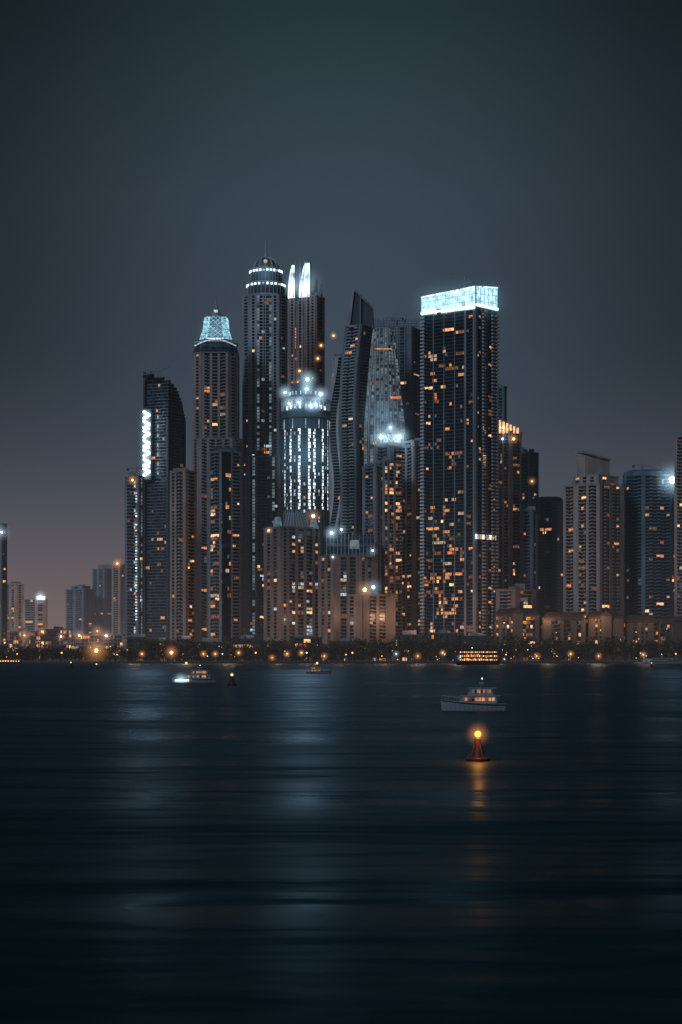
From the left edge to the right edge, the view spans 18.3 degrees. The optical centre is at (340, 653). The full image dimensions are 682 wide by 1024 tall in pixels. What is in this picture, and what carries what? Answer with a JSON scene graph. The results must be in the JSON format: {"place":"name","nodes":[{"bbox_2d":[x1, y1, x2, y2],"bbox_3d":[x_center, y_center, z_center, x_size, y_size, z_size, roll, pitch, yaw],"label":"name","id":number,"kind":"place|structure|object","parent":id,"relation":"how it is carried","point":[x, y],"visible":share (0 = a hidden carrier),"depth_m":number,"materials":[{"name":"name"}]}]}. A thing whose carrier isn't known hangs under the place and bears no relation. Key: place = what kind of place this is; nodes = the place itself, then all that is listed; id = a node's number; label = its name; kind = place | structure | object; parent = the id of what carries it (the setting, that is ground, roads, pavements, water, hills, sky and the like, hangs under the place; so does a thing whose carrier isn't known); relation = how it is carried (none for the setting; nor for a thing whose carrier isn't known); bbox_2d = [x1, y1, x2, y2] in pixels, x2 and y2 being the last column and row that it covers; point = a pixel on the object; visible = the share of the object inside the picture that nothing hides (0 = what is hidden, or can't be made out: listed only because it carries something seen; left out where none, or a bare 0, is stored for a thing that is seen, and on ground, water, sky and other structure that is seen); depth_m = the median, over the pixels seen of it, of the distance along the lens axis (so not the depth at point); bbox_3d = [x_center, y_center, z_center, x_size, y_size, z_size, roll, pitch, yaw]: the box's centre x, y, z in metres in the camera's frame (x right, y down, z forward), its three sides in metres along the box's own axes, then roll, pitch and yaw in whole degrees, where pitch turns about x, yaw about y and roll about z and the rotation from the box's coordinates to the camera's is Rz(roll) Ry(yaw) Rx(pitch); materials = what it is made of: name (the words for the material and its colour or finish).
{"place":"outdoors","nodes":[
{"label":"outdoors","id":0,"kind":"place"},
{"bbox_2d":[16,660,640,662],"bbox_3d":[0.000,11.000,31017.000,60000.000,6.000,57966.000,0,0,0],"label":"ground","id":1,"kind":"structure","parent":0,"point":[57,661],"depth_m":2034.00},
{"bbox_2d":[0,523,7,659],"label":"apartment block","id":2,"kind":"structure","parent":1,"relation":"on","point":[3,584],"depth_m":2505.45,"materials":[{"name":"grey concrete"}]},
{"bbox_2d":[3,525,4,652],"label":"windows","id":3,"kind":"structure","parent":2,"relation":"in","point":[3,525],"depth_m":2505.22,"materials":[{"name":"black glass"}]},
{"bbox_2d":[7,579,23,630],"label":"apartment block","id":4,"kind":"structure","parent":1,"relation":"on","point":[15,593],"depth_m":3304.98,"materials":[{"name":"grey concrete"}]},
{"bbox_2d":[7,585,20,629],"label":"windows","id":5,"kind":"structure","parent":4,"relation":"in","point":[7,585],"depth_m":3306.74,"materials":[{"name":"black glass"}]},
{"bbox_2d":[23,595,47,630],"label":"apartment block","id":6,"kind":"structure","parent":1,"relation":"on","point":[44,613],"depth_m":3309.93,"materials":[{"name":"grey concrete"}]},
{"bbox_2d":[25,600,42,630],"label":"windows","id":7,"kind":"structure","parent":6,"relation":"in","point":[32,615],"depth_m":3307.01,"materials":[{"name":"black glass"}]},
{"bbox_2d":[7,624,124,659],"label":"marina terminal","id":8,"kind":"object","parent":1,"relation":"on","point":[59,636],"visible":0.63,"depth_m":2600.00,"materials":[{"name":"grey concrete"}]},
{"bbox_2d":[7,631,124,658],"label":"windows","id":9,"kind":"structure","parent":8,"relation":"in","point":[122,638],"depth_m":2599.93,"materials":[{"name":"black glass"}]},
{"bbox_2d":[65,584,94,633],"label":"residential tower","id":10,"kind":"structure","parent":1,"relation":"on","point":[80,609],"depth_m":3509.78,"materials":[{"name":"grey concrete"}]},
{"bbox_2d":[67,587,91,633],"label":"windows","id":11,"kind":"structure","parent":10,"relation":"in","point":[69,626],"depth_m":3511.43,"materials":[{"name":"black glass"}]},
{"bbox_2d":[92,564,111,633],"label":"residential tower","id":12,"kind":"structure","parent":1,"relation":"on","point":[102,580],"depth_m":3557.47,"materials":[{"name":"grey concrete"}]},
{"bbox_2d":[94,570,111,633],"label":"windows","id":13,"kind":"structure","parent":12,"relation":"in","point":[109,571],"depth_m":3558.90,"materials":[{"name":"black glass"}]},
{"bbox_2d":[111,563,124,633],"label":"residential tower","id":14,"kind":"structure","parent":1,"relation":"on","point":[118,598],"depth_m":3404.58,"materials":[{"name":"grey concrete"}]},
{"bbox_2d":[114,566,122,632],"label":"windows","id":15,"kind":"structure","parent":14,"relation":"in","point":[114,566],"depth_m":3405.05,"materials":[{"name":"black glass"}]},
{"bbox_2d":[124,472,144,660],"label":"slab tower","id":16,"kind":"structure","parent":1,"relation":"on","point":[134,553],"depth_m":2233.78,"materials":[{"name":"grey concrete"}]},
{"bbox_2d":[127,478,141,634],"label":"windows","id":17,"kind":"structure","parent":16,"relation":"in","point":[134,556],"depth_m":2233.63,"materials":[{"name":"black glass"}]},
{"bbox_2d":[127,633,147,660],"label":"building","id":18,"kind":"structure","parent":1,"relation":"on","point":[132,641],"depth_m":2075.00,"materials":[{"name":"grey concrete"}]},
{"bbox_2d":[128,639,144,660],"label":"windows","id":19,"kind":"structure","parent":18,"relation":"in","point":[129,640],"depth_m":2074.87,"materials":[{"name":"black glass"}]},
{"bbox_2d":[142,371,185,640],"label":"sail topped skyscraper","id":20,"kind":"structure","parent":1,"relation":"on","point":[163,436],"depth_m":2426.84,"materials":[{"name":"grey glass"}]},
{"bbox_2d":[143,374,184,640],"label":"windows","id":21,"kind":"structure","parent":20,"relation":"in","point":[158,612],"depth_m":2428.14,"materials":[{"name":"black glass"}]},
{"bbox_2d":[169,464,196,660],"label":"residential tower","id":22,"kind":"structure","parent":1,"relation":"on","point":[183,551],"depth_m":2205.26,"materials":[{"name":"grey concrete"}]},
{"bbox_2d":[172,472,193,642],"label":"windows","id":23,"kind":"structure","parent":22,"relation":"in","point":[181,473],"depth_m":2206.53,"materials":[{"name":"black glass"}]},
{"bbox_2d":[175,636,197,660],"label":"building","id":24,"kind":"structure","parent":1,"relation":"on","point":[191,640],"depth_m":2089.00,"materials":[{"name":"grey concrete"}]},
{"bbox_2d":[195,638,226,660],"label":"building","id":25,"kind":"structure","parent":1,"relation":"on","point":[206,640],"depth_m":2075.00,"materials":[{"name":"grey concrete"}]},
{"bbox_2d":[191,295,243,641],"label":"crown topped skyscraper","id":26,"kind":"structure","parent":1,"relation":"on","point":[215,390],"depth_m":2335.00,"materials":[{"name":"grey concrete"}]},
{"bbox_2d":[195,342,238,636],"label":"windows","id":27,"kind":"structure","parent":26,"relation":"in","point":[214,382],"depth_m":2335.12,"materials":[{"name":"black glass"}]},
{"bbox_2d":[207,447,241,660],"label":"dark glass tower","id":28,"kind":"structure","parent":1,"relation":"on","point":[224,543],"depth_m":2177.09,"materials":[{"name":"grey concrete"}]},
{"bbox_2d":[211,452,238,660],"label":"windows","id":29,"kind":"structure","parent":28,"relation":"in","point":[226,456],"depth_m":2175.51,"materials":[{"name":"black glass"}]},
{"bbox_2d":[231,633,260,660],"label":"building","id":30,"kind":"structure","parent":1,"relation":"on","point":[244,639],"depth_m":2082.00,"materials":[{"name":"grey concrete"}]},
{"bbox_2d":[232,640,258,660],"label":"windows","id":31,"kind":"structure","parent":30,"relation":"in","point":[240,641],"depth_m":2081.98,"materials":[{"name":"black glass"}]},
{"bbox_2d":[242,240,287,659],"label":"domed skyscraper","id":32,"kind":"structure","parent":1,"relation":"on","point":[264,343],"depth_m":2419.65,"materials":[{"name":"concrete"}]},
{"bbox_2d":[244,296,284,658],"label":"windows","id":33,"kind":"structure","parent":32,"relation":"in","point":[259,310],"depth_m":2419.86,"materials":[{"name":"black glass"}]},
{"bbox_2d":[262,637,287,660],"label":"building","id":34,"kind":"structure","parent":1,"relation":"on","point":[270,639],"depth_m":2089.00,"materials":[{"name":"grey concrete"}]},
{"bbox_2d":[263,512,321,660],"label":"glass roofed hotel","id":35,"kind":"structure","parent":1,"relation":"on","point":[292,549],"depth_m":2131.80,"materials":[{"name":"brown concrete"}]},
{"bbox_2d":[267,528,317,640],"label":"windows","id":36,"kind":"structure","parent":35,"relation":"in","point":[300,617],"depth_m":2131.35,"materials":[{"name":"black glass"}]},
{"bbox_2d":[281,378,330,555],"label":"round skyscraper","id":37,"kind":"structure","parent":1,"relation":"on","point":[306,416],"depth_m":2234.24,"materials":[{"name":"grey concrete"}]},
{"bbox_2d":[287,428,325,525],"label":"windows","id":38,"kind":"structure","parent":37,"relation":"in","point":[309,429],"depth_m":2232.00,"materials":[{"name":"blue glass"}]},
{"bbox_2d":[290,633,321,660],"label":"restaurant building","id":39,"kind":"structure","parent":1,"relation":"on","point":[308,638],"depth_m":2075.00,"materials":[{"name":"grey concrete"}]},
{"bbox_2d":[293,639,320,660],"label":"windows","id":40,"kind":"structure","parent":39,"relation":"in","point":[299,640],"depth_m":2074.87,"materials":[{"name":"black glass"}]},
{"bbox_2d":[288,256,334,405],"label":"fin topped skyscraper","id":41,"kind":"structure","parent":1,"relation":"on","point":[306,331],"depth_m":2566.00,"materials":[{"name":"grey concrete"}]},
{"bbox_2d":[291,297,321,388],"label":"windows","id":42,"kind":"structure","parent":41,"relation":"in","point":[308,297],"depth_m":2570.90,"materials":[{"name":"black glass"}]},
{"bbox_2d":[327,353,341,533],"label":"twisted skyscraper","id":43,"kind":"structure","parent":1,"relation":"on","point":[334,460],"depth_m":2483.24,"materials":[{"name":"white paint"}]},
{"bbox_2d":[329,358,341,532],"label":"windows","id":44,"kind":"structure","parent":43,"relation":"in","point":[334,404],"depth_m":2483.30,"materials":[{"name":"black glass"}]},
{"bbox_2d":[0,634,681,660],"bbox_3d":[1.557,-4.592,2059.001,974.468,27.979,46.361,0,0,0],"label":"distant tree row","id":45,"kind":"object","parent":1,"relation":"on","point":[359,650],"visible":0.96,"depth_m":2052.44,"materials":[{"name":"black plant"}]},
{"bbox_2d":[329,638,365,660],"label":"restaurant building","id":46,"kind":"structure","parent":1,"relation":"on","point":[342,641],"depth_m":2082.00,"materials":[{"name":"grey concrete"}]},
{"bbox_2d":[318,529,377,660],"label":"curved roof hotel","id":47,"kind":"structure","parent":1,"relation":"on","point":[347,563],"depth_m":2110.83,"materials":[{"name":"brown concrete"}]},
{"bbox_2d":[322,540,370,660],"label":"windows","id":48,"kind":"structure","parent":47,"relation":"in","point":[355,543],"depth_m":2110.12,"materials":[{"name":"black glass"}]},
{"bbox_2d":[339,289,374,533],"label":"pointed skyscraper","id":49,"kind":"structure","parent":1,"relation":"on","point":[359,328],"depth_m":2387.27,"materials":[{"name":"grey glass"}]},
{"bbox_2d":[342,325,371,533],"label":"windows","id":50,"kind":"structure","parent":49,"relation":"in","point":[366,330],"depth_m":2387.58,"materials":[{"name":"black glass"}]},
{"bbox_2d":[347,586,395,660],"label":"apartment block","id":51,"kind":"structure","parent":1,"relation":"on","point":[370,616],"depth_m":2095.44,"materials":[{"name":"brown concrete"}]},
{"bbox_2d":[350,596,384,660],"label":"windows","id":52,"kind":"structure","parent":51,"relation":"in","point":[352,597],"depth_m":2097.79,"materials":[{"name":"black glass"}]},
{"bbox_2d":[362,462,381,593],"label":"apartment tower","id":53,"kind":"structure","parent":1,"relation":"on","point":[371,498],"depth_m":2154.66,"materials":[{"name":"grey concrete"}]},
{"bbox_2d":[365,468,378,591],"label":"windows","id":54,"kind":"structure","parent":53,"relation":"in","point":[368,469],"depth_m":2154.37,"materials":[{"name":"black glass"}]},
{"bbox_2d":[364,322,404,463],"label":"tapered glass skyscraper","id":55,"kind":"structure","parent":1,"relation":"on","point":[383,406],"depth_m":2302.83,"materials":[{"name":"grey glass"}]},
{"bbox_2d":[364,328,404,463],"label":"windows","id":56,"kind":"structure","parent":55,"relation":"in","point":[386,370],"depth_m":2303.41,"materials":[{"name":"grey glass"}]},
{"bbox_2d":[373,459,402,659],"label":"apartment tower","id":57,"kind":"structure","parent":1,"relation":"on","point":[391,527],"depth_m":2160.66,"materials":[{"name":"brown concrete"}]},
{"bbox_2d":[376,463,401,659],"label":"windows","id":58,"kind":"structure","parent":57,"relation":"in","point":[398,615],"depth_m":2163.33,"materials":[{"name":"black glass"}]},
{"bbox_2d":[374,420,403,461],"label":"pavilion roofed tower","id":59,"kind":"structure","parent":1,"relation":"on","point":[390,447],"depth_m":2209.94,"materials":[{"name":"grey concrete"}]},
{"bbox_2d":[378,447,401,460],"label":"windows","id":60,"kind":"structure","parent":59,"relation":"in","point":[395,452],"depth_m":2208.15,"materials":[{"name":"black glass"}]},
{"bbox_2d":[374,318,420,440],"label":"construction tower","id":61,"kind":"structure","parent":1,"relation":"on","point":[408,341],"depth_m":2524.60,"materials":[{"name":"grey concrete"}]},
{"bbox_2d":[395,327,418,440],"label":"windows","id":62,"kind":"structure","parent":61,"relation":"in","point":[402,328],"depth_m":2524.87,"materials":[{"name":"black glass"}]},
{"bbox_2d":[401,435,420,633],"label":"apartment tower","id":63,"kind":"structure","parent":1,"relation":"on","point":[411,531],"depth_m":2204.33,"materials":[{"name":"concrete"}]},
{"bbox_2d":[402,443,420,632],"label":"windows","id":64,"kind":"structure","parent":63,"relation":"in","point":[417,448],"depth_m":2205.46,"materials":[{"name":"black glass"}]},
{"bbox_2d":[397,630,424,660],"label":"building","id":65,"kind":"structure","parent":1,"relation":"on","point":[405,635],"depth_m":2088.65,"materials":[{"name":"grey concrete"}]},
{"bbox_2d":[428,629,457,660],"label":"parking podium","id":66,"kind":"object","parent":1,"relation":"on","point":[444,634],"visible":0.41,"depth_m":2074.65,"materials":[{"name":"grey concrete"}]},
{"bbox_2d":[429,635,456,660],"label":"windows","id":67,"kind":"structure","parent":66,"relation":"in","point":[432,636],"depth_m":2074.87,"materials":[{"name":"black glass"}]},
{"bbox_2d":[420,286,498,660],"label":"lit crown skyscraper","id":68,"kind":"structure","parent":1,"relation":"on","point":[459,454],"depth_m":2148.26,"materials":[{"name":"black glass"}]},
{"bbox_2d":[424,308,495,659],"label":"windows","id":69,"kind":"structure","parent":68,"relation":"in","point":[460,539],"depth_m":2149.64,"materials":[{"name":"black glass"}]},
{"bbox_2d":[458,633,494,660],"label":"parking podium","id":70,"kind":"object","parent":1,"relation":"on","point":[471,637],"visible":0.27,"depth_m":2081.65,"materials":[{"name":"grey concrete"}]},
{"bbox_2d":[497,382,507,431],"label":"slab tower","id":71,"kind":"structure","parent":1,"relation":"on","point":[502,403],"depth_m":2502.24,"materials":[{"name":"grey concrete"}]},
{"bbox_2d":[497,420,521,588],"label":"residential tower","id":72,"kind":"structure","parent":1,"relation":"on","point":[510,489],"depth_m":2245.78,"materials":[{"name":"concrete"}]},
{"bbox_2d":[498,433,518,588],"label":"windows","id":73,"kind":"structure","parent":72,"relation":"in","point":[506,434],"depth_m":2245.66,"materials":[{"name":"black glass"}]},
{"bbox_2d":[495,584,536,611],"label":"apartment block","id":74,"kind":"structure","parent":1,"relation":"on","point":[518,596],"depth_m":2140.00,"materials":[{"name":"grey concrete"}]},
{"bbox_2d":[500,591,531,607],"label":"windows","id":75,"kind":"structure","parent":74,"relation":"in","point":[501,592],"depth_m":2140.21,"materials":[{"name":"black glass"}]},
{"bbox_2d":[493,608,540,660],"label":"seafront hotel","id":76,"kind":"structure","parent":1,"relation":"on","point":[523,623],"depth_m":2106.65,"materials":[{"name":"beige concrete"}]},
{"bbox_2d":[496,617,534,660],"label":"windows","id":77,"kind":"structure","parent":76,"relation":"in","point":[508,618],"depth_m":2107.03,"materials":[{"name":"glass"}]},
{"bbox_2d":[520,504,537,611],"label":"residential tower","id":78,"kind":"structure","parent":1,"relation":"on","point":[529,547],"depth_m":2214.30,"materials":[{"name":"grey concrete"}]},
{"bbox_2d":[524,512,535,588],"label":"windows","id":79,"kind":"structure","parent":78,"relation":"in","point":[526,513],"depth_m":2214.63,"materials":[{"name":"black glass"}]},
{"bbox_2d":[522,449,538,612],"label":"residential tower","id":80,"kind":"structure","parent":1,"relation":"on","point":[530,477],"depth_m":2335.05,"materials":[{"name":"grey concrete"}]},
{"bbox_2d":[522,454,535,508],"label":"windows","id":81,"kind":"structure","parent":80,"relation":"in","point":[523,455],"depth_m":2335.12,"materials":[{"name":"black glass"}]},
{"bbox_2d":[539,497,562,617],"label":"office tower","id":82,"kind":"structure","parent":1,"relation":"on","point":[550,554],"depth_m":2356.41,"materials":[{"name":"grey concrete"}]},
{"bbox_2d":[539,502,562,617],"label":"windows","id":83,"kind":"structure","parent":82,"relation":"in","point":[541,556],"depth_m":2358.04,"materials":[{"name":"black glass"}]},
{"bbox_2d":[540,612,585,660],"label":"seafront hotel","id":84,"kind":"structure","parent":1,"relation":"on","point":[565,627],"depth_m":2094.65,"materials":[{"name":"beige concrete"}]},
{"bbox_2d":[552,621,580,660],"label":"windows","id":85,"kind":"structure","parent":84,"relation":"in","point":[553,622],"depth_m":2095.23,"materials":[{"name":"black glass"}]},
{"bbox_2d":[562,451,624,618],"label":"stepped apartment tower","id":86,"kind":"structure","parent":1,"relation":"on","point":[593,536],"depth_m":2195.77,"materials":[{"name":"brown concrete"}]},
{"bbox_2d":[566,477,618,616],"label":"windows","id":87,"kind":"structure","parent":86,"relation":"in","point":[594,486],"depth_m":2194.18,"materials":[{"name":"black glass"}]},
{"bbox_2d":[585,611,623,660],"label":"seafront hotel","id":88,"kind":"structure","parent":1,"relation":"on","point":[600,625],"depth_m":2100.30,"materials":[{"name":"beige concrete"}]},
{"bbox_2d":[624,615,658,660],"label":"seafront hotel","id":89,"kind":"structure","parent":1,"relation":"on","point":[639,628],"depth_m":2106.53,"materials":[{"name":"beige concrete"}]},
{"bbox_2d":[624,623,657,660],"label":"windows","id":90,"kind":"structure","parent":89,"relation":"in","point":[634,624],"depth_m":2107.03,"materials":[{"name":"black glass"}]},
{"bbox_2d":[622,469,673,622],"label":"rounded residential tower","id":91,"kind":"structure","parent":1,"relation":"on","point":[648,541],"depth_m":2242.66,"materials":[{"name":"glass"}]},
{"bbox_2d":[623,476,673,620],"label":"windows","id":92,"kind":"structure","parent":91,"relation":"in","point":[662,478],"depth_m":2242.92,"materials":[{"name":"black glass"}]},
{"bbox_2d":[657,616,681,659],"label":"seafront hotel","id":93,"kind":"structure","parent":1,"relation":"on","point":[670,627],"depth_m":2094.30,"materials":[{"name":"beige concrete"}]},
{"bbox_2d":[674,433,681,615],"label":"residential tower","id":94,"kind":"structure","parent":1,"relation":"on","point":[678,524],"depth_m":2186.31,"materials":[{"name":"grey concrete"}]},
{"bbox_2d":[677,437,681,614],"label":"windows","id":95,"kind":"structure","parent":94,"relation":"in","point":[680,438],"depth_m":2185.62,"materials":[{"name":"black glass"}]},
{"bbox_2d":[0,663,681,1023],"bbox_3d":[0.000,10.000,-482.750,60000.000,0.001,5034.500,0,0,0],"label":"water","id":96,"kind":"structure","parent":0,"point":[294,843],"depth_m":110.29,"materials":[{"name":"liquid"}]},
{"bbox_2d":[171,662,216,682],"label":"motor yacht","id":97,"kind":"object","parent":96,"relation":"on","point":[198,676],"visible":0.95,"depth_m":720.58,"materials":[{"name":"blue glass"}]},
{"bbox_2d":[306,662,331,673],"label":"motor boat","id":98,"kind":"object","parent":96,"relation":"on","point":[316,670],"visible":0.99,"depth_m":1013.80,"materials":[{"name":"blue glass"}]},
{"bbox_2d":[22,661,649,663],"bbox_3d":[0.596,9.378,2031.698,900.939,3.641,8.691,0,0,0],"label":"rock seawall","id":99,"kind":"object","parent":96,"relation":"in","point":[328,662],"visible":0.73,"depth_m":2031.09,"materials":[{"name":"grey stone"}]},
{"bbox_2d":[440,678,505,710],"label":"motor yacht","id":100,"kind":"object","parent":96,"relation":"on","point":[480,698],"visible":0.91,"depth_m":367.96,"materials":[{"name":"white plastic"}]},
{"bbox_2d":[465,690,494,700],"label":"windows","id":101,"kind":"structure","parent":100,"relation":"in","point":[478,691],"depth_m":367.85,"materials":[{"name":"orange glass"}]},
{"bbox_2d":[466,729,489,760],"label":"navigation buoy","id":102,"kind":"object","parent":96,"relation":"on","point":[477,751],"visible":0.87,"depth_m":196.65,"materials":[{"name":"red metal"}]},
{"bbox_2d":[456,648,500,664],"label":"dinner cruise boat","id":103,"kind":"object","parent":96,"relation":"on","point":[473,658],"visible":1,"depth_m":1801.45,"materials":[{"name":"black metal"}]},
{"bbox_2d":[649,656,681,663],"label":"moored boat","id":104,"kind":"object","parent":96,"relation":"on","point":[662,660],"visible":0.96,"depth_m":1982.09,"materials":[{"name":"white"}]},
{"bbox_2d":[0,0,681,628],"label":"sky","id":105,"kind":"structure","parent":0,"point":[151,151],"materials":[{"name":"grey"}]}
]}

